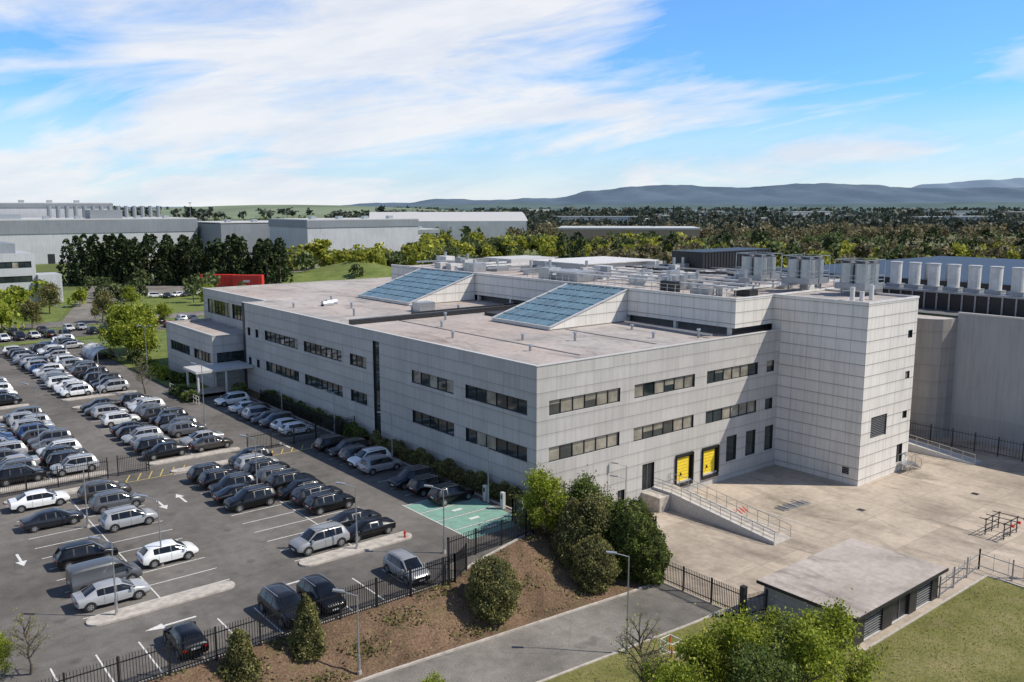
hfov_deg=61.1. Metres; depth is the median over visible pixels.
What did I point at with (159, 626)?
parking markings
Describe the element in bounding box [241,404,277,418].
parked car
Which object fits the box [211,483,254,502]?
parked car
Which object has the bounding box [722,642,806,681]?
young tree
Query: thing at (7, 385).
parked car
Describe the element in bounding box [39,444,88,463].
parked car
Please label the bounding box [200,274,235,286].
articulated trailer
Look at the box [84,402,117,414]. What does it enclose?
parked car
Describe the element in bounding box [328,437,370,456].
parked car
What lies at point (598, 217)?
distant building
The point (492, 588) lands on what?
rounded shrub
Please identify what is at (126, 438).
parked car
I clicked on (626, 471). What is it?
street lamp
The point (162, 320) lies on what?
parked car
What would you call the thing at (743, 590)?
gate post
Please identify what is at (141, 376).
bare tree
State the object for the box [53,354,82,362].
parked car
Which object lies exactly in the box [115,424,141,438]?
parked car
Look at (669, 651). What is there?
manhole guard rail
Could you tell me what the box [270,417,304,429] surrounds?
parked car
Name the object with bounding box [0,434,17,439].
parked car
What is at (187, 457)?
kerbed island
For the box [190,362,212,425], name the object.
street lamp
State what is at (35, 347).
parked car
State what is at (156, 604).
kerbed island
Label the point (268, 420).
parked car
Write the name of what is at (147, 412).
parked car
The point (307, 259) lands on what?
tree belt
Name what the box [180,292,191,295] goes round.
parked car
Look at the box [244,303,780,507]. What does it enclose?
walls
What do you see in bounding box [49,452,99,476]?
parked car
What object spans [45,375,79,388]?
parked car
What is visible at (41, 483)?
kerbed island
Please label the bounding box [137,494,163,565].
street lamp
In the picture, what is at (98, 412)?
parked car
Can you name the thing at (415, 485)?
parked car
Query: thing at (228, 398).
parked car
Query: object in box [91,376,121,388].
parked car
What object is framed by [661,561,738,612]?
sliding gate
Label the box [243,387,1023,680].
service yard
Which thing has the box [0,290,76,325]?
verge
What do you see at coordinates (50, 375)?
parked car
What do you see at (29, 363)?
parked car
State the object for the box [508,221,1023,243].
tree belt
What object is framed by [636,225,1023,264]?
tree belt
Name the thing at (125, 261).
conifer belt
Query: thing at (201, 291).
street tree
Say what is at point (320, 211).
field hill
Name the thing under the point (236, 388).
hedge
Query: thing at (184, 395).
hedge
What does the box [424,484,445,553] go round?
street lamp
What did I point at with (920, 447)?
loading ramp
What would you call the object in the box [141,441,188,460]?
parked car
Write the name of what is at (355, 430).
hedge
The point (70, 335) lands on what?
parked car
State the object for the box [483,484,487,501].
charging post
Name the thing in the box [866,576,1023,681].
lawn
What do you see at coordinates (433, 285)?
skylight
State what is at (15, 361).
parked car
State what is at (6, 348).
parked car
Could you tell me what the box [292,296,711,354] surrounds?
roof vents
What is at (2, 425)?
parked car
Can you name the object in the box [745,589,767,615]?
fence
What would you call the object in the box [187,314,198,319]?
parked car
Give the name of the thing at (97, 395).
kerbed island
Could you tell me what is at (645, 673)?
young tree
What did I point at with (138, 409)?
parked car
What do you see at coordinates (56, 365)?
parked car
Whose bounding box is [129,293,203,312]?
verge
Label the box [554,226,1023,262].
tree belt
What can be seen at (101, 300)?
street tree
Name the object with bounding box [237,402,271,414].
parked car
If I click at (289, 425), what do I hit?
parked car
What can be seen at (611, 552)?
street lamp
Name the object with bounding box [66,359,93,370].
parked car
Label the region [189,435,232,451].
parked car
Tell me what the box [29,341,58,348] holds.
parked car
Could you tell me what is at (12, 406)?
kerbed island
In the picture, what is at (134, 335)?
street tree
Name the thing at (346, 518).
parked car
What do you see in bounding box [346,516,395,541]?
parked car
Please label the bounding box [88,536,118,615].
street lamp
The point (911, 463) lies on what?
metal staircase
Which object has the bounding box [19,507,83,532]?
parked car
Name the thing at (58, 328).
verge
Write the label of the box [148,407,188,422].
parked car
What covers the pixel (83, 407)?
parked car
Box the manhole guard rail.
[659,634,681,659]
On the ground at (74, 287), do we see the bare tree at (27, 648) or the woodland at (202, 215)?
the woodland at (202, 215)
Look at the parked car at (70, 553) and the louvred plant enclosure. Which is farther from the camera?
the louvred plant enclosure
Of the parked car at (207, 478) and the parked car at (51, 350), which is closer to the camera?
the parked car at (207, 478)
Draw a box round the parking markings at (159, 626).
[7,372,479,681]
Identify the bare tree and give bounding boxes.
[0,606,63,674]
[127,357,157,393]
[610,603,676,680]
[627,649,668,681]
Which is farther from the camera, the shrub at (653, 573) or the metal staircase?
the metal staircase
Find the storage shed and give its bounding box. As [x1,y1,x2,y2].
[756,538,948,646]
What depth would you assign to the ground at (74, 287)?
399.45 m
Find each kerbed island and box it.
[0,404,28,409]
[0,471,106,492]
[4,481,117,504]
[62,390,136,400]
[86,581,234,626]
[149,447,239,465]
[171,459,228,472]
[299,532,411,566]
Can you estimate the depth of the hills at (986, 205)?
4758.21 m
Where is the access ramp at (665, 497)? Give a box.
[641,473,791,544]
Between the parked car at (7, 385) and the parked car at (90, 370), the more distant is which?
the parked car at (90, 370)
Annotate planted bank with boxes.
[146,507,643,681]
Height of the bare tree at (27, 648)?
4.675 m
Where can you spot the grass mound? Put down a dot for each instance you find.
(338, 271)
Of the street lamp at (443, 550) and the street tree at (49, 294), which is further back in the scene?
the street tree at (49, 294)
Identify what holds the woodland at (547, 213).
on the ground at (74, 287)
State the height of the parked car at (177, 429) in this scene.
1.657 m
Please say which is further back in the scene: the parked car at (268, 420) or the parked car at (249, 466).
the parked car at (268, 420)
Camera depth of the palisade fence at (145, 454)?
88.60 m
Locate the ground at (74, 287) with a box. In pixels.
[0,207,1019,617]
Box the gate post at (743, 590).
[739,585,747,615]
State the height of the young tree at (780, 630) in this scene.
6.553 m
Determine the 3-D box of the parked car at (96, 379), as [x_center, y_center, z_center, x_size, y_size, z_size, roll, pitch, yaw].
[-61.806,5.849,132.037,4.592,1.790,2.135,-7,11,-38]
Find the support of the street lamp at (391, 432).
on the parking lot
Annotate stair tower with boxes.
[772,288,919,485]
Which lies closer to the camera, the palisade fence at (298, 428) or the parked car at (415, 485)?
the parked car at (415, 485)
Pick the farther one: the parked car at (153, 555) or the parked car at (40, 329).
the parked car at (40, 329)
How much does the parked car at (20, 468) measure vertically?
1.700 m
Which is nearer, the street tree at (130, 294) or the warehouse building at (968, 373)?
the warehouse building at (968, 373)
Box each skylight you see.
[357,268,474,304]
[491,283,627,329]
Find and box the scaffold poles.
[775,499,809,510]
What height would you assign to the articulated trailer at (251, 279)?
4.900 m
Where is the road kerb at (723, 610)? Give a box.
[354,574,1023,681]
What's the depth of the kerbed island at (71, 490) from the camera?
82.89 m
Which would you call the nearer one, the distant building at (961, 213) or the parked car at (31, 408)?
the parked car at (31, 408)
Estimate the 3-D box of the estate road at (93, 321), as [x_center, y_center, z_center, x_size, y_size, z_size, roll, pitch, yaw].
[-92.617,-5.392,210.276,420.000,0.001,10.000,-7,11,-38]
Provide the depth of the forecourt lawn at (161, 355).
158.34 m
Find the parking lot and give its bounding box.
[0,344,531,681]
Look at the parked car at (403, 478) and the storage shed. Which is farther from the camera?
the parked car at (403, 478)
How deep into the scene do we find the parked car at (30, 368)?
141.12 m
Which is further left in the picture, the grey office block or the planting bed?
the grey office block
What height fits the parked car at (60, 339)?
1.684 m
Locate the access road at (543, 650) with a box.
[364,583,722,681]
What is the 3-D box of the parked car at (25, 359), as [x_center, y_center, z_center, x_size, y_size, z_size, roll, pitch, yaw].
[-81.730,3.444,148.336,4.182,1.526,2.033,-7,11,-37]
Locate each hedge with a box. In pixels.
[127,351,159,367]
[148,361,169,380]
[168,384,200,402]
[169,371,196,383]
[229,381,247,391]
[258,389,369,439]
[369,429,525,505]
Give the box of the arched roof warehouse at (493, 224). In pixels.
[369,212,527,239]
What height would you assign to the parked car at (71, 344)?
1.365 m
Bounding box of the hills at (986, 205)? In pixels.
[400,202,1023,212]
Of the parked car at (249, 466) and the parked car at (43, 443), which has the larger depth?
the parked car at (43, 443)
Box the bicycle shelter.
[80,342,118,360]
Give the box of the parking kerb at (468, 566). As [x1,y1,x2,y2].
[139,397,534,681]
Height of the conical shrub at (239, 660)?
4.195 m
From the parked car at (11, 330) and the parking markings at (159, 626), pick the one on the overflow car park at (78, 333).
the parked car at (11, 330)
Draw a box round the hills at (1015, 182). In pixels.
[912,178,1023,187]
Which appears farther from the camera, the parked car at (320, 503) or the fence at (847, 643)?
the parked car at (320, 503)
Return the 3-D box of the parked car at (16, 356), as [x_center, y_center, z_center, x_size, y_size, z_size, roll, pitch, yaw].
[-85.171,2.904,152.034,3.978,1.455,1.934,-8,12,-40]
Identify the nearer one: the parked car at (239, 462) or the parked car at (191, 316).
the parked car at (239, 462)
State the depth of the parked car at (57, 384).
127.75 m
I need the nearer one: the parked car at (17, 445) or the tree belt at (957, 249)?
the parked car at (17, 445)
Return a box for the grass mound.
[265,261,390,283]
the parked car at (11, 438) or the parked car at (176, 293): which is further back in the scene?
the parked car at (176, 293)
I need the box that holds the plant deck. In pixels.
[391,255,883,334]
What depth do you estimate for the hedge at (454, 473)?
86.97 m
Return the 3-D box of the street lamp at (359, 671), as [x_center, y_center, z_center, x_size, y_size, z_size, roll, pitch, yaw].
[-10.137,17.917,53.430,1.665,5.550,0.317,1,9,5]
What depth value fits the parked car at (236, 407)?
114.18 m
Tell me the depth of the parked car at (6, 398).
118.80 m
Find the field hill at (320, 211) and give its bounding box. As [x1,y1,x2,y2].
[122,205,536,218]
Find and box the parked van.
[65,555,142,592]
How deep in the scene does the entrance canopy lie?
125.39 m
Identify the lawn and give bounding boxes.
[80,332,209,387]
[545,613,936,681]
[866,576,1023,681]
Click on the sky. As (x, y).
(163, 103)
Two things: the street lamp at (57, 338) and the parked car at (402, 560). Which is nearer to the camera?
the parked car at (402, 560)
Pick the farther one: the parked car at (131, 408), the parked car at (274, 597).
the parked car at (131, 408)
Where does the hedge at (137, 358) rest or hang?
on the forecourt lawn at (161, 355)
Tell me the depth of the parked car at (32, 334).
177.84 m
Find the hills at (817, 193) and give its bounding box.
[342,183,1023,206]
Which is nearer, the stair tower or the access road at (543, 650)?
the access road at (543, 650)
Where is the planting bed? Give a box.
[246,388,549,528]
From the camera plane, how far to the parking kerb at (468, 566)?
61.85 m
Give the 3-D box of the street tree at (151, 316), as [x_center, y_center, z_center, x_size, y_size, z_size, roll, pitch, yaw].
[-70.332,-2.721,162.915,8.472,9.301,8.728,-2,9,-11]
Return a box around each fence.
[0,457,108,494]
[41,543,466,681]
[116,450,149,475]
[246,416,354,447]
[260,389,342,434]
[447,490,533,584]
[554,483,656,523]
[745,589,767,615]
[839,628,853,652]
[909,420,1023,461]
[938,549,1023,597]
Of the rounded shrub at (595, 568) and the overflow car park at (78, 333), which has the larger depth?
the overflow car park at (78, 333)
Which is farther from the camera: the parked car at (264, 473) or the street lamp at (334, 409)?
the street lamp at (334, 409)
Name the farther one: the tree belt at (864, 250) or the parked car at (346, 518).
the tree belt at (864, 250)
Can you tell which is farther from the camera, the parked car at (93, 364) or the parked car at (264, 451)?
the parked car at (93, 364)
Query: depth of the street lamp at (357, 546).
68.43 m
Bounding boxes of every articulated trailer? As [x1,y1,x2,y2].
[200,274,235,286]
[232,275,263,285]
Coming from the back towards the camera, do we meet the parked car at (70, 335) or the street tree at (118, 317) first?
the parked car at (70, 335)
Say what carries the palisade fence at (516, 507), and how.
on the planted bank
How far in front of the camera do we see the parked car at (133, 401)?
116.09 m
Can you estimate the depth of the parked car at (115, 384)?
127.21 m
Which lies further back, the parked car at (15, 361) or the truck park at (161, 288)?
the truck park at (161, 288)
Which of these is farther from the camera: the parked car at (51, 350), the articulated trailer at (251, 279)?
the articulated trailer at (251, 279)
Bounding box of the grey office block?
[0,242,63,301]
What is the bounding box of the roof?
[203,278,780,366]
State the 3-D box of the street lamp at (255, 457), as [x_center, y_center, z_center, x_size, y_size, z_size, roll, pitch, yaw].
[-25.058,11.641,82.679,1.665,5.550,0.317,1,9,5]
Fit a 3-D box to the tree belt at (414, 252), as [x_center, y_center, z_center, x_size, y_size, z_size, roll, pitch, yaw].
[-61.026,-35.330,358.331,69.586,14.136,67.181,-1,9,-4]
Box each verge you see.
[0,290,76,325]
[0,316,203,345]
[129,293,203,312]
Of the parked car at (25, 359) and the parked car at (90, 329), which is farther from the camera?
the parked car at (90, 329)
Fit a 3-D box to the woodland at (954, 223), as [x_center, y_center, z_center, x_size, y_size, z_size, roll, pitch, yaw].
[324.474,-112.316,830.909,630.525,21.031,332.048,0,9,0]
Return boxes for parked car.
[0,333,10,341]
[0,382,13,389]
[0,388,17,394]
[0,390,18,395]
[0,393,22,404]
[0,423,6,429]
[0,431,12,436]
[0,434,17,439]
[0,436,14,442]
[0,439,27,452]
[0,447,27,458]
[0,454,40,464]
[0,457,38,467]
[0,463,46,486]
[1,345,28,353]
[3,405,44,420]
[6,327,18,335]
[6,410,34,424]
[7,348,33,357]
[7,488,69,512]
[9,413,51,426]
[10,349,39,358]
[10,417,54,433]
[12,330,26,340]
[12,353,28,359]
[12,354,41,364]
[14,422,56,438]
[19,356,36,362]
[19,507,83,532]
[20,356,50,367]
[20,428,49,442]
[24,359,52,369]
[27,331,40,338]
[27,363,45,372]
[27,427,73,446]
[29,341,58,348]
[30,437,62,451]
[32,342,49,350]
[32,362,63,373]
[34,367,55,376]
[36,326,48,333]
[36,437,81,456]
[37,344,63,354]
[39,369,70,377]
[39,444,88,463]
[40,370,72,381]
[41,346,68,355]
[43,329,56,337]
[43,373,76,383]
[44,350,70,357]
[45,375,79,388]
[45,449,81,467]
[49,354,78,361]
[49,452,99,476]
[50,336,64,341]
[51,379,87,389]
[52,538,118,568]
[53,336,79,342]
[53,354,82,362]
[54,380,85,393]
[56,333,74,338]
[58,329,70,334]
[58,339,83,344]
[59,383,93,397]
[60,341,84,347]
[60,357,80,369]
[63,324,74,330]
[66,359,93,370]
[68,361,97,371]
[70,364,92,376]
[70,577,150,611]
[75,323,86,329]
[77,366,108,377]
[77,478,131,501]
[80,398,119,410]
[83,371,104,382]
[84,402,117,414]
[86,326,98,333]
[88,488,144,513]
[89,372,122,384]
[90,403,127,419]
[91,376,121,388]
[96,378,129,392]
[98,504,157,532]
[100,410,140,426]
[109,421,151,434]
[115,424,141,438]
[118,392,152,405]
[120,425,163,444]
[123,396,148,408]
[128,397,165,412]
[129,432,170,446]
[133,402,170,416]
[133,435,177,453]
[135,539,198,567]
[140,404,167,419]
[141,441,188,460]
[147,291,162,297]
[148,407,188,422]
[154,412,182,427]
[155,317,165,322]
[160,415,198,431]
[163,292,171,297]
[163,621,208,658]
[167,419,207,437]
[171,291,182,296]
[175,314,187,319]
[179,430,224,445]
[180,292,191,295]
[186,461,234,482]
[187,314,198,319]
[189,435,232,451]
[197,466,239,487]
[207,471,255,493]
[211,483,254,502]
[213,390,249,406]
[223,483,277,512]
[228,400,255,412]
[228,445,272,465]
[233,452,278,470]
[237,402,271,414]
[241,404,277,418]
[241,457,289,475]
[250,410,280,422]
[254,464,301,484]
[257,581,300,627]
[258,410,295,427]
[264,468,313,490]
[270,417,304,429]
[277,421,312,436]
[277,477,323,498]
[288,520,349,555]
[290,481,342,505]
[296,573,345,614]
[303,489,354,514]
[313,433,350,452]
[326,507,381,527]
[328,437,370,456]
[338,443,369,461]
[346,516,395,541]
[347,445,390,466]
[357,453,402,475]
[383,547,430,585]
[388,464,435,489]
[406,473,452,496]
[427,481,473,505]
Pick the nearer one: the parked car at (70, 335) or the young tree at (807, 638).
the young tree at (807, 638)
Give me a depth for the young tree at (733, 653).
53.39 m
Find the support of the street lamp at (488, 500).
on the parking lot
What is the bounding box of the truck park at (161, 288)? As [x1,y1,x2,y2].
[134,267,319,292]
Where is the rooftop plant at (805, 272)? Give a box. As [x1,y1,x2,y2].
[416,252,885,300]
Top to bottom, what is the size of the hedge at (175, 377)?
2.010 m
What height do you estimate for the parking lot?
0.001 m
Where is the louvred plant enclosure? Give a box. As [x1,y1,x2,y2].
[671,247,770,273]
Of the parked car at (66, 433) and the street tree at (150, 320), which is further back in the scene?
the street tree at (150, 320)
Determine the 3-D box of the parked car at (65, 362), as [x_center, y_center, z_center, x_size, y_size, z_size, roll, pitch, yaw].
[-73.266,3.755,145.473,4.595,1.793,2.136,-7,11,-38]
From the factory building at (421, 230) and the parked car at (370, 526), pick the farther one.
the factory building at (421, 230)
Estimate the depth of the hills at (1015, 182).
13030.28 m
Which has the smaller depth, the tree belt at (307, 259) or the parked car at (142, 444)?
the parked car at (142, 444)
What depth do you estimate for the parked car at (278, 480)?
82.79 m
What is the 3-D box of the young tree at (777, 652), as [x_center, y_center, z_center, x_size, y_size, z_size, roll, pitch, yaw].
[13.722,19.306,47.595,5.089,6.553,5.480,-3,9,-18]
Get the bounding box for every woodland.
[113,205,1023,220]
[182,215,559,237]
[330,208,1021,220]
[527,213,1023,239]
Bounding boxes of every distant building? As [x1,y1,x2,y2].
[556,216,637,224]
[704,212,753,214]
[783,211,832,216]
[912,216,941,218]
[938,211,983,215]
[944,216,993,231]
[1001,211,1023,213]
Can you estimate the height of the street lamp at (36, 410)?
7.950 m
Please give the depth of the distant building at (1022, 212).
1485.37 m
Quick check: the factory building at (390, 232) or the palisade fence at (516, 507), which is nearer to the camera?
the palisade fence at (516, 507)
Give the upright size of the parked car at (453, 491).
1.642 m
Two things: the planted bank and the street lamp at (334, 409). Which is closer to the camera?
the planted bank
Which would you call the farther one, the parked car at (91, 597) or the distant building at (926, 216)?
the distant building at (926, 216)
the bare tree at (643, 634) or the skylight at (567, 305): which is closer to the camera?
the bare tree at (643, 634)
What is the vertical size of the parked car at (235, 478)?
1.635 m
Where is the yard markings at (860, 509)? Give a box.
[734,492,978,532]
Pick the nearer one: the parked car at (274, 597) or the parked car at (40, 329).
the parked car at (274, 597)
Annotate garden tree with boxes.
[512,462,572,535]
[579,481,615,557]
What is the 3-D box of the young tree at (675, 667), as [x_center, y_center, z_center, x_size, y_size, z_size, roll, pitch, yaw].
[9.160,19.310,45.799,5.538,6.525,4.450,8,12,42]
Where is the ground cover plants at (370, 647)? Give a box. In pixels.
[154,511,627,681]
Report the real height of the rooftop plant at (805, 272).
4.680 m
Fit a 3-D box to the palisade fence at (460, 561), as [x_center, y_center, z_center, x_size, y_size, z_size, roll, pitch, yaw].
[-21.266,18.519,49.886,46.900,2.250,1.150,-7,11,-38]
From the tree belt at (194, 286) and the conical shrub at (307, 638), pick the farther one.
the tree belt at (194, 286)
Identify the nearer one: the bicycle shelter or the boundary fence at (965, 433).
the boundary fence at (965, 433)
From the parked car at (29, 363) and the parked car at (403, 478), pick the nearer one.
the parked car at (403, 478)
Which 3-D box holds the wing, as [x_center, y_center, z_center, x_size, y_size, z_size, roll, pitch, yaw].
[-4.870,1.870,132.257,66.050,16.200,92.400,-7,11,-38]
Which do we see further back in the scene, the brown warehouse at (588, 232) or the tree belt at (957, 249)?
the brown warehouse at (588, 232)
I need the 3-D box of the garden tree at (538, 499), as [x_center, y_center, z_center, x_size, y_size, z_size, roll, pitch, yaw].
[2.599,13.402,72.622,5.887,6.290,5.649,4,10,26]
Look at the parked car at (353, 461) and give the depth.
90.97 m
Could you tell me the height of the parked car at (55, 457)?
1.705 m
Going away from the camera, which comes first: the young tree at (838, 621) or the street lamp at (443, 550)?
the young tree at (838, 621)
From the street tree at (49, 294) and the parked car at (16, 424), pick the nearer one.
the parked car at (16, 424)
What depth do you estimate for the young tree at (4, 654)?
50.17 m
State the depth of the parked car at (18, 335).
176.07 m
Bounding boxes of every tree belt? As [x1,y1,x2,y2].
[0,279,88,330]
[76,269,245,303]
[279,237,446,270]
[287,242,465,276]
[416,230,687,258]
[433,231,698,257]
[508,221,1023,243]
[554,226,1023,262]
[589,233,1023,263]
[609,238,1020,267]
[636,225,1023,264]
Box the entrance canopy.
[170,360,253,403]
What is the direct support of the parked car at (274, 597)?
on the parking lot
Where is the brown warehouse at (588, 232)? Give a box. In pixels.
[558,226,700,243]
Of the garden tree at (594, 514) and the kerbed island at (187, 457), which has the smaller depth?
the garden tree at (594, 514)
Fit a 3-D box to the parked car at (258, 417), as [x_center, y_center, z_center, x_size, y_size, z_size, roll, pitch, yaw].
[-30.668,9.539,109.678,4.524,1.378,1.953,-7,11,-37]
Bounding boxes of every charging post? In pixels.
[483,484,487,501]
[500,491,505,508]
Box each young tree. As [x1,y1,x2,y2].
[0,629,15,677]
[414,669,448,681]
[637,645,668,681]
[648,655,717,681]
[665,624,735,681]
[694,600,784,681]
[706,635,809,681]
[717,621,758,679]
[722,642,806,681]
[750,596,805,677]
[750,609,835,681]
[771,608,855,681]
[785,588,895,681]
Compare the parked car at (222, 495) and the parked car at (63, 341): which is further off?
the parked car at (63, 341)
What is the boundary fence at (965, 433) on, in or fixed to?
on the service yard at (932, 509)
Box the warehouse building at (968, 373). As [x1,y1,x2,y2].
[776,256,1023,450]
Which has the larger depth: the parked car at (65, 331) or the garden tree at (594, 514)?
the parked car at (65, 331)
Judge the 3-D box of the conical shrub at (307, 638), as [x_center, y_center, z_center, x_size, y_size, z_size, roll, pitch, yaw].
[-12.838,17.664,54.070,2.619,4.213,2.688,-7,11,-38]
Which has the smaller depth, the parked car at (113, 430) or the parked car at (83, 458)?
the parked car at (83, 458)
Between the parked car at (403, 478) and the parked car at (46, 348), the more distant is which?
the parked car at (46, 348)
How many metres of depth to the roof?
101.93 m
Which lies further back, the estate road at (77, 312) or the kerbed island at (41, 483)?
the estate road at (77, 312)
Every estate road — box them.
[0,311,203,330]
[62,285,126,320]
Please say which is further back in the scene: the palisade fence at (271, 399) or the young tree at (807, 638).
the palisade fence at (271, 399)
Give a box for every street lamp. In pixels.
[22,383,46,446]
[49,323,63,362]
[65,464,89,527]
[87,341,104,394]
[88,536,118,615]
[136,325,152,372]
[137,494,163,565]
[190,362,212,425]
[239,435,257,483]
[269,372,282,410]
[321,389,335,432]
[332,588,361,674]
[336,482,358,548]
[377,411,392,456]
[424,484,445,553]
[472,443,489,502]
[606,551,628,653]
[610,474,625,504]
[611,462,626,488]
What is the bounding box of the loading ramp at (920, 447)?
[908,434,981,464]
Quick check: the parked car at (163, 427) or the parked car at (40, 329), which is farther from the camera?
the parked car at (40, 329)
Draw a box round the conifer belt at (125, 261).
[56,233,293,285]
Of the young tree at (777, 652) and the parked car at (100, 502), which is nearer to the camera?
the young tree at (777, 652)
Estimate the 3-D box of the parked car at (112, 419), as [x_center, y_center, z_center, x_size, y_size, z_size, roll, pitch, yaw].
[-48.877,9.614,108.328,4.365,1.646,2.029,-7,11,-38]
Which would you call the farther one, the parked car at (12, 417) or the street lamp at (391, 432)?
the parked car at (12, 417)
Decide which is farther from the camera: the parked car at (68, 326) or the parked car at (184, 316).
the parked car at (184, 316)
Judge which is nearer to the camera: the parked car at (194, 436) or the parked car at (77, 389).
the parked car at (194, 436)
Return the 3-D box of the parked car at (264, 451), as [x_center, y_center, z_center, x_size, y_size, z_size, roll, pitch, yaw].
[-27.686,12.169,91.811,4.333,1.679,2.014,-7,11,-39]
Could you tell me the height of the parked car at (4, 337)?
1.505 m
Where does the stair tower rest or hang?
on the service yard at (932, 509)
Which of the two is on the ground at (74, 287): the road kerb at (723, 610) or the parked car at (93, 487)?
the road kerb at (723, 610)
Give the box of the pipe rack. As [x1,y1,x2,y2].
[979,511,1023,539]
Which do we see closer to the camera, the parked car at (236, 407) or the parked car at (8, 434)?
the parked car at (8, 434)
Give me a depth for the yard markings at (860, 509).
86.46 m
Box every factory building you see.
[0,200,112,217]
[0,206,197,263]
[197,219,269,258]
[268,216,418,264]
[418,226,439,240]
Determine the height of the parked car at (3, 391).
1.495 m
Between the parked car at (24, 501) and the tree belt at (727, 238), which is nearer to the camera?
the parked car at (24, 501)
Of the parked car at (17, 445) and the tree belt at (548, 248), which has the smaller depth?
the parked car at (17, 445)
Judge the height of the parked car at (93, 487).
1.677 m
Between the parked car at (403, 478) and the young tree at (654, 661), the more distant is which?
the parked car at (403, 478)
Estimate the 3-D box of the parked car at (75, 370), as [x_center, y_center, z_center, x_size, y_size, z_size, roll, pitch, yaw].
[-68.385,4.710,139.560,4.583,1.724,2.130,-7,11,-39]
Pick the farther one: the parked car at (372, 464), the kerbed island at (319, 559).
the parked car at (372, 464)
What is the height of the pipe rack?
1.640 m
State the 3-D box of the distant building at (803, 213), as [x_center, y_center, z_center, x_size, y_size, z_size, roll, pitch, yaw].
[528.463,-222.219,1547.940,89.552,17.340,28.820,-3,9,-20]
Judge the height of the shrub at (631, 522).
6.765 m
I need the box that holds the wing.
[166,277,390,388]
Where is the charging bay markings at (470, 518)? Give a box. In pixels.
[403,497,522,538]
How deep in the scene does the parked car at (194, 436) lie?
98.96 m
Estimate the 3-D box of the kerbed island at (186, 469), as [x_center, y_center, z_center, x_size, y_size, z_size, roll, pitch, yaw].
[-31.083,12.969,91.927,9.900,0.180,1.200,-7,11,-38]
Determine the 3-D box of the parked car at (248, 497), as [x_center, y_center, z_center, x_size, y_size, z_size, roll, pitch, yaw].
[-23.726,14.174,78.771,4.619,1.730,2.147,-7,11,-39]
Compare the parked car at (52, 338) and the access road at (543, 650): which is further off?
the parked car at (52, 338)
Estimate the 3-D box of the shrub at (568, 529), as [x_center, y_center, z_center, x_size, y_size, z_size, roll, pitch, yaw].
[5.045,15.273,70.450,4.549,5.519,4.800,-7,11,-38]
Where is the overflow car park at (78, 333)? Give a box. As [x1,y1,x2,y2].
[0,318,202,342]
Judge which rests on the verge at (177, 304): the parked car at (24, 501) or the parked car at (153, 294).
the parked car at (153, 294)
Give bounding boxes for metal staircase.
[897,452,921,473]
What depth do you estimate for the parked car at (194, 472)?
85.59 m
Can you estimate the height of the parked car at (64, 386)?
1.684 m
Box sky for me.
[0,0,1023,206]
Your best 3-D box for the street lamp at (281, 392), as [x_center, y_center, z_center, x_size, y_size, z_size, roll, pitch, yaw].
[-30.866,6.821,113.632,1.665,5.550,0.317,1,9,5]
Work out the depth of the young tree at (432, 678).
47.98 m
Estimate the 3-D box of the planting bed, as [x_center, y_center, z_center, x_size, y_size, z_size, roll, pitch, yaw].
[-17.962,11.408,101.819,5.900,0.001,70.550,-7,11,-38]
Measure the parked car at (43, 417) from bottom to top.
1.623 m
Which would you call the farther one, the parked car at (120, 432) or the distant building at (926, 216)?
the distant building at (926, 216)
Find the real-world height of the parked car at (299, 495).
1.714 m
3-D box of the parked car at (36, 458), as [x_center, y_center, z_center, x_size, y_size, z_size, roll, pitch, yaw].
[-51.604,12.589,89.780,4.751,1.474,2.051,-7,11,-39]
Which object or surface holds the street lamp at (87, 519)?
on the parking lot
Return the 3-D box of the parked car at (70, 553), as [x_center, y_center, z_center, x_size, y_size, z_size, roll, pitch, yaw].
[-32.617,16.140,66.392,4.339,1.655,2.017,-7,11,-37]
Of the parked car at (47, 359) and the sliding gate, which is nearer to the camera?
the sliding gate
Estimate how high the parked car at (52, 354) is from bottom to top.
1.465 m
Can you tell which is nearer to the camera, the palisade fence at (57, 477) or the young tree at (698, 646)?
the young tree at (698, 646)
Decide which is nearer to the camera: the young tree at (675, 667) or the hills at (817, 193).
the young tree at (675, 667)
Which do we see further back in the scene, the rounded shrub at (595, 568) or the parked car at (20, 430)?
the parked car at (20, 430)
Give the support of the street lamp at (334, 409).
on the parking lot
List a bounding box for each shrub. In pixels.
[218,627,262,681]
[286,593,328,661]
[461,554,522,623]
[549,498,597,568]
[562,465,618,533]
[568,531,621,593]
[597,496,659,581]
[627,526,674,584]
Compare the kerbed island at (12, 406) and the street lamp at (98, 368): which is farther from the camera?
the street lamp at (98, 368)
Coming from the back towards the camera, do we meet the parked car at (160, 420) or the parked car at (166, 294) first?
the parked car at (166, 294)
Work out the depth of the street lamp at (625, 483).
80.23 m
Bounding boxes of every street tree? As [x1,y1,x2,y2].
[15,295,44,328]
[37,279,62,313]
[87,287,114,321]
[93,300,160,356]
[117,300,159,349]
[118,318,160,356]
[119,302,161,350]
[121,285,140,305]
[153,302,173,318]
[197,283,214,302]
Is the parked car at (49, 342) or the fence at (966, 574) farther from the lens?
the parked car at (49, 342)
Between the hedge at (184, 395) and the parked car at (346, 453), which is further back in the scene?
the hedge at (184, 395)
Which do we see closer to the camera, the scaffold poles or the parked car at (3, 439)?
the scaffold poles
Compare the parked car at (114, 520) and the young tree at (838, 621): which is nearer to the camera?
the young tree at (838, 621)
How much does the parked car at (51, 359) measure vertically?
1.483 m

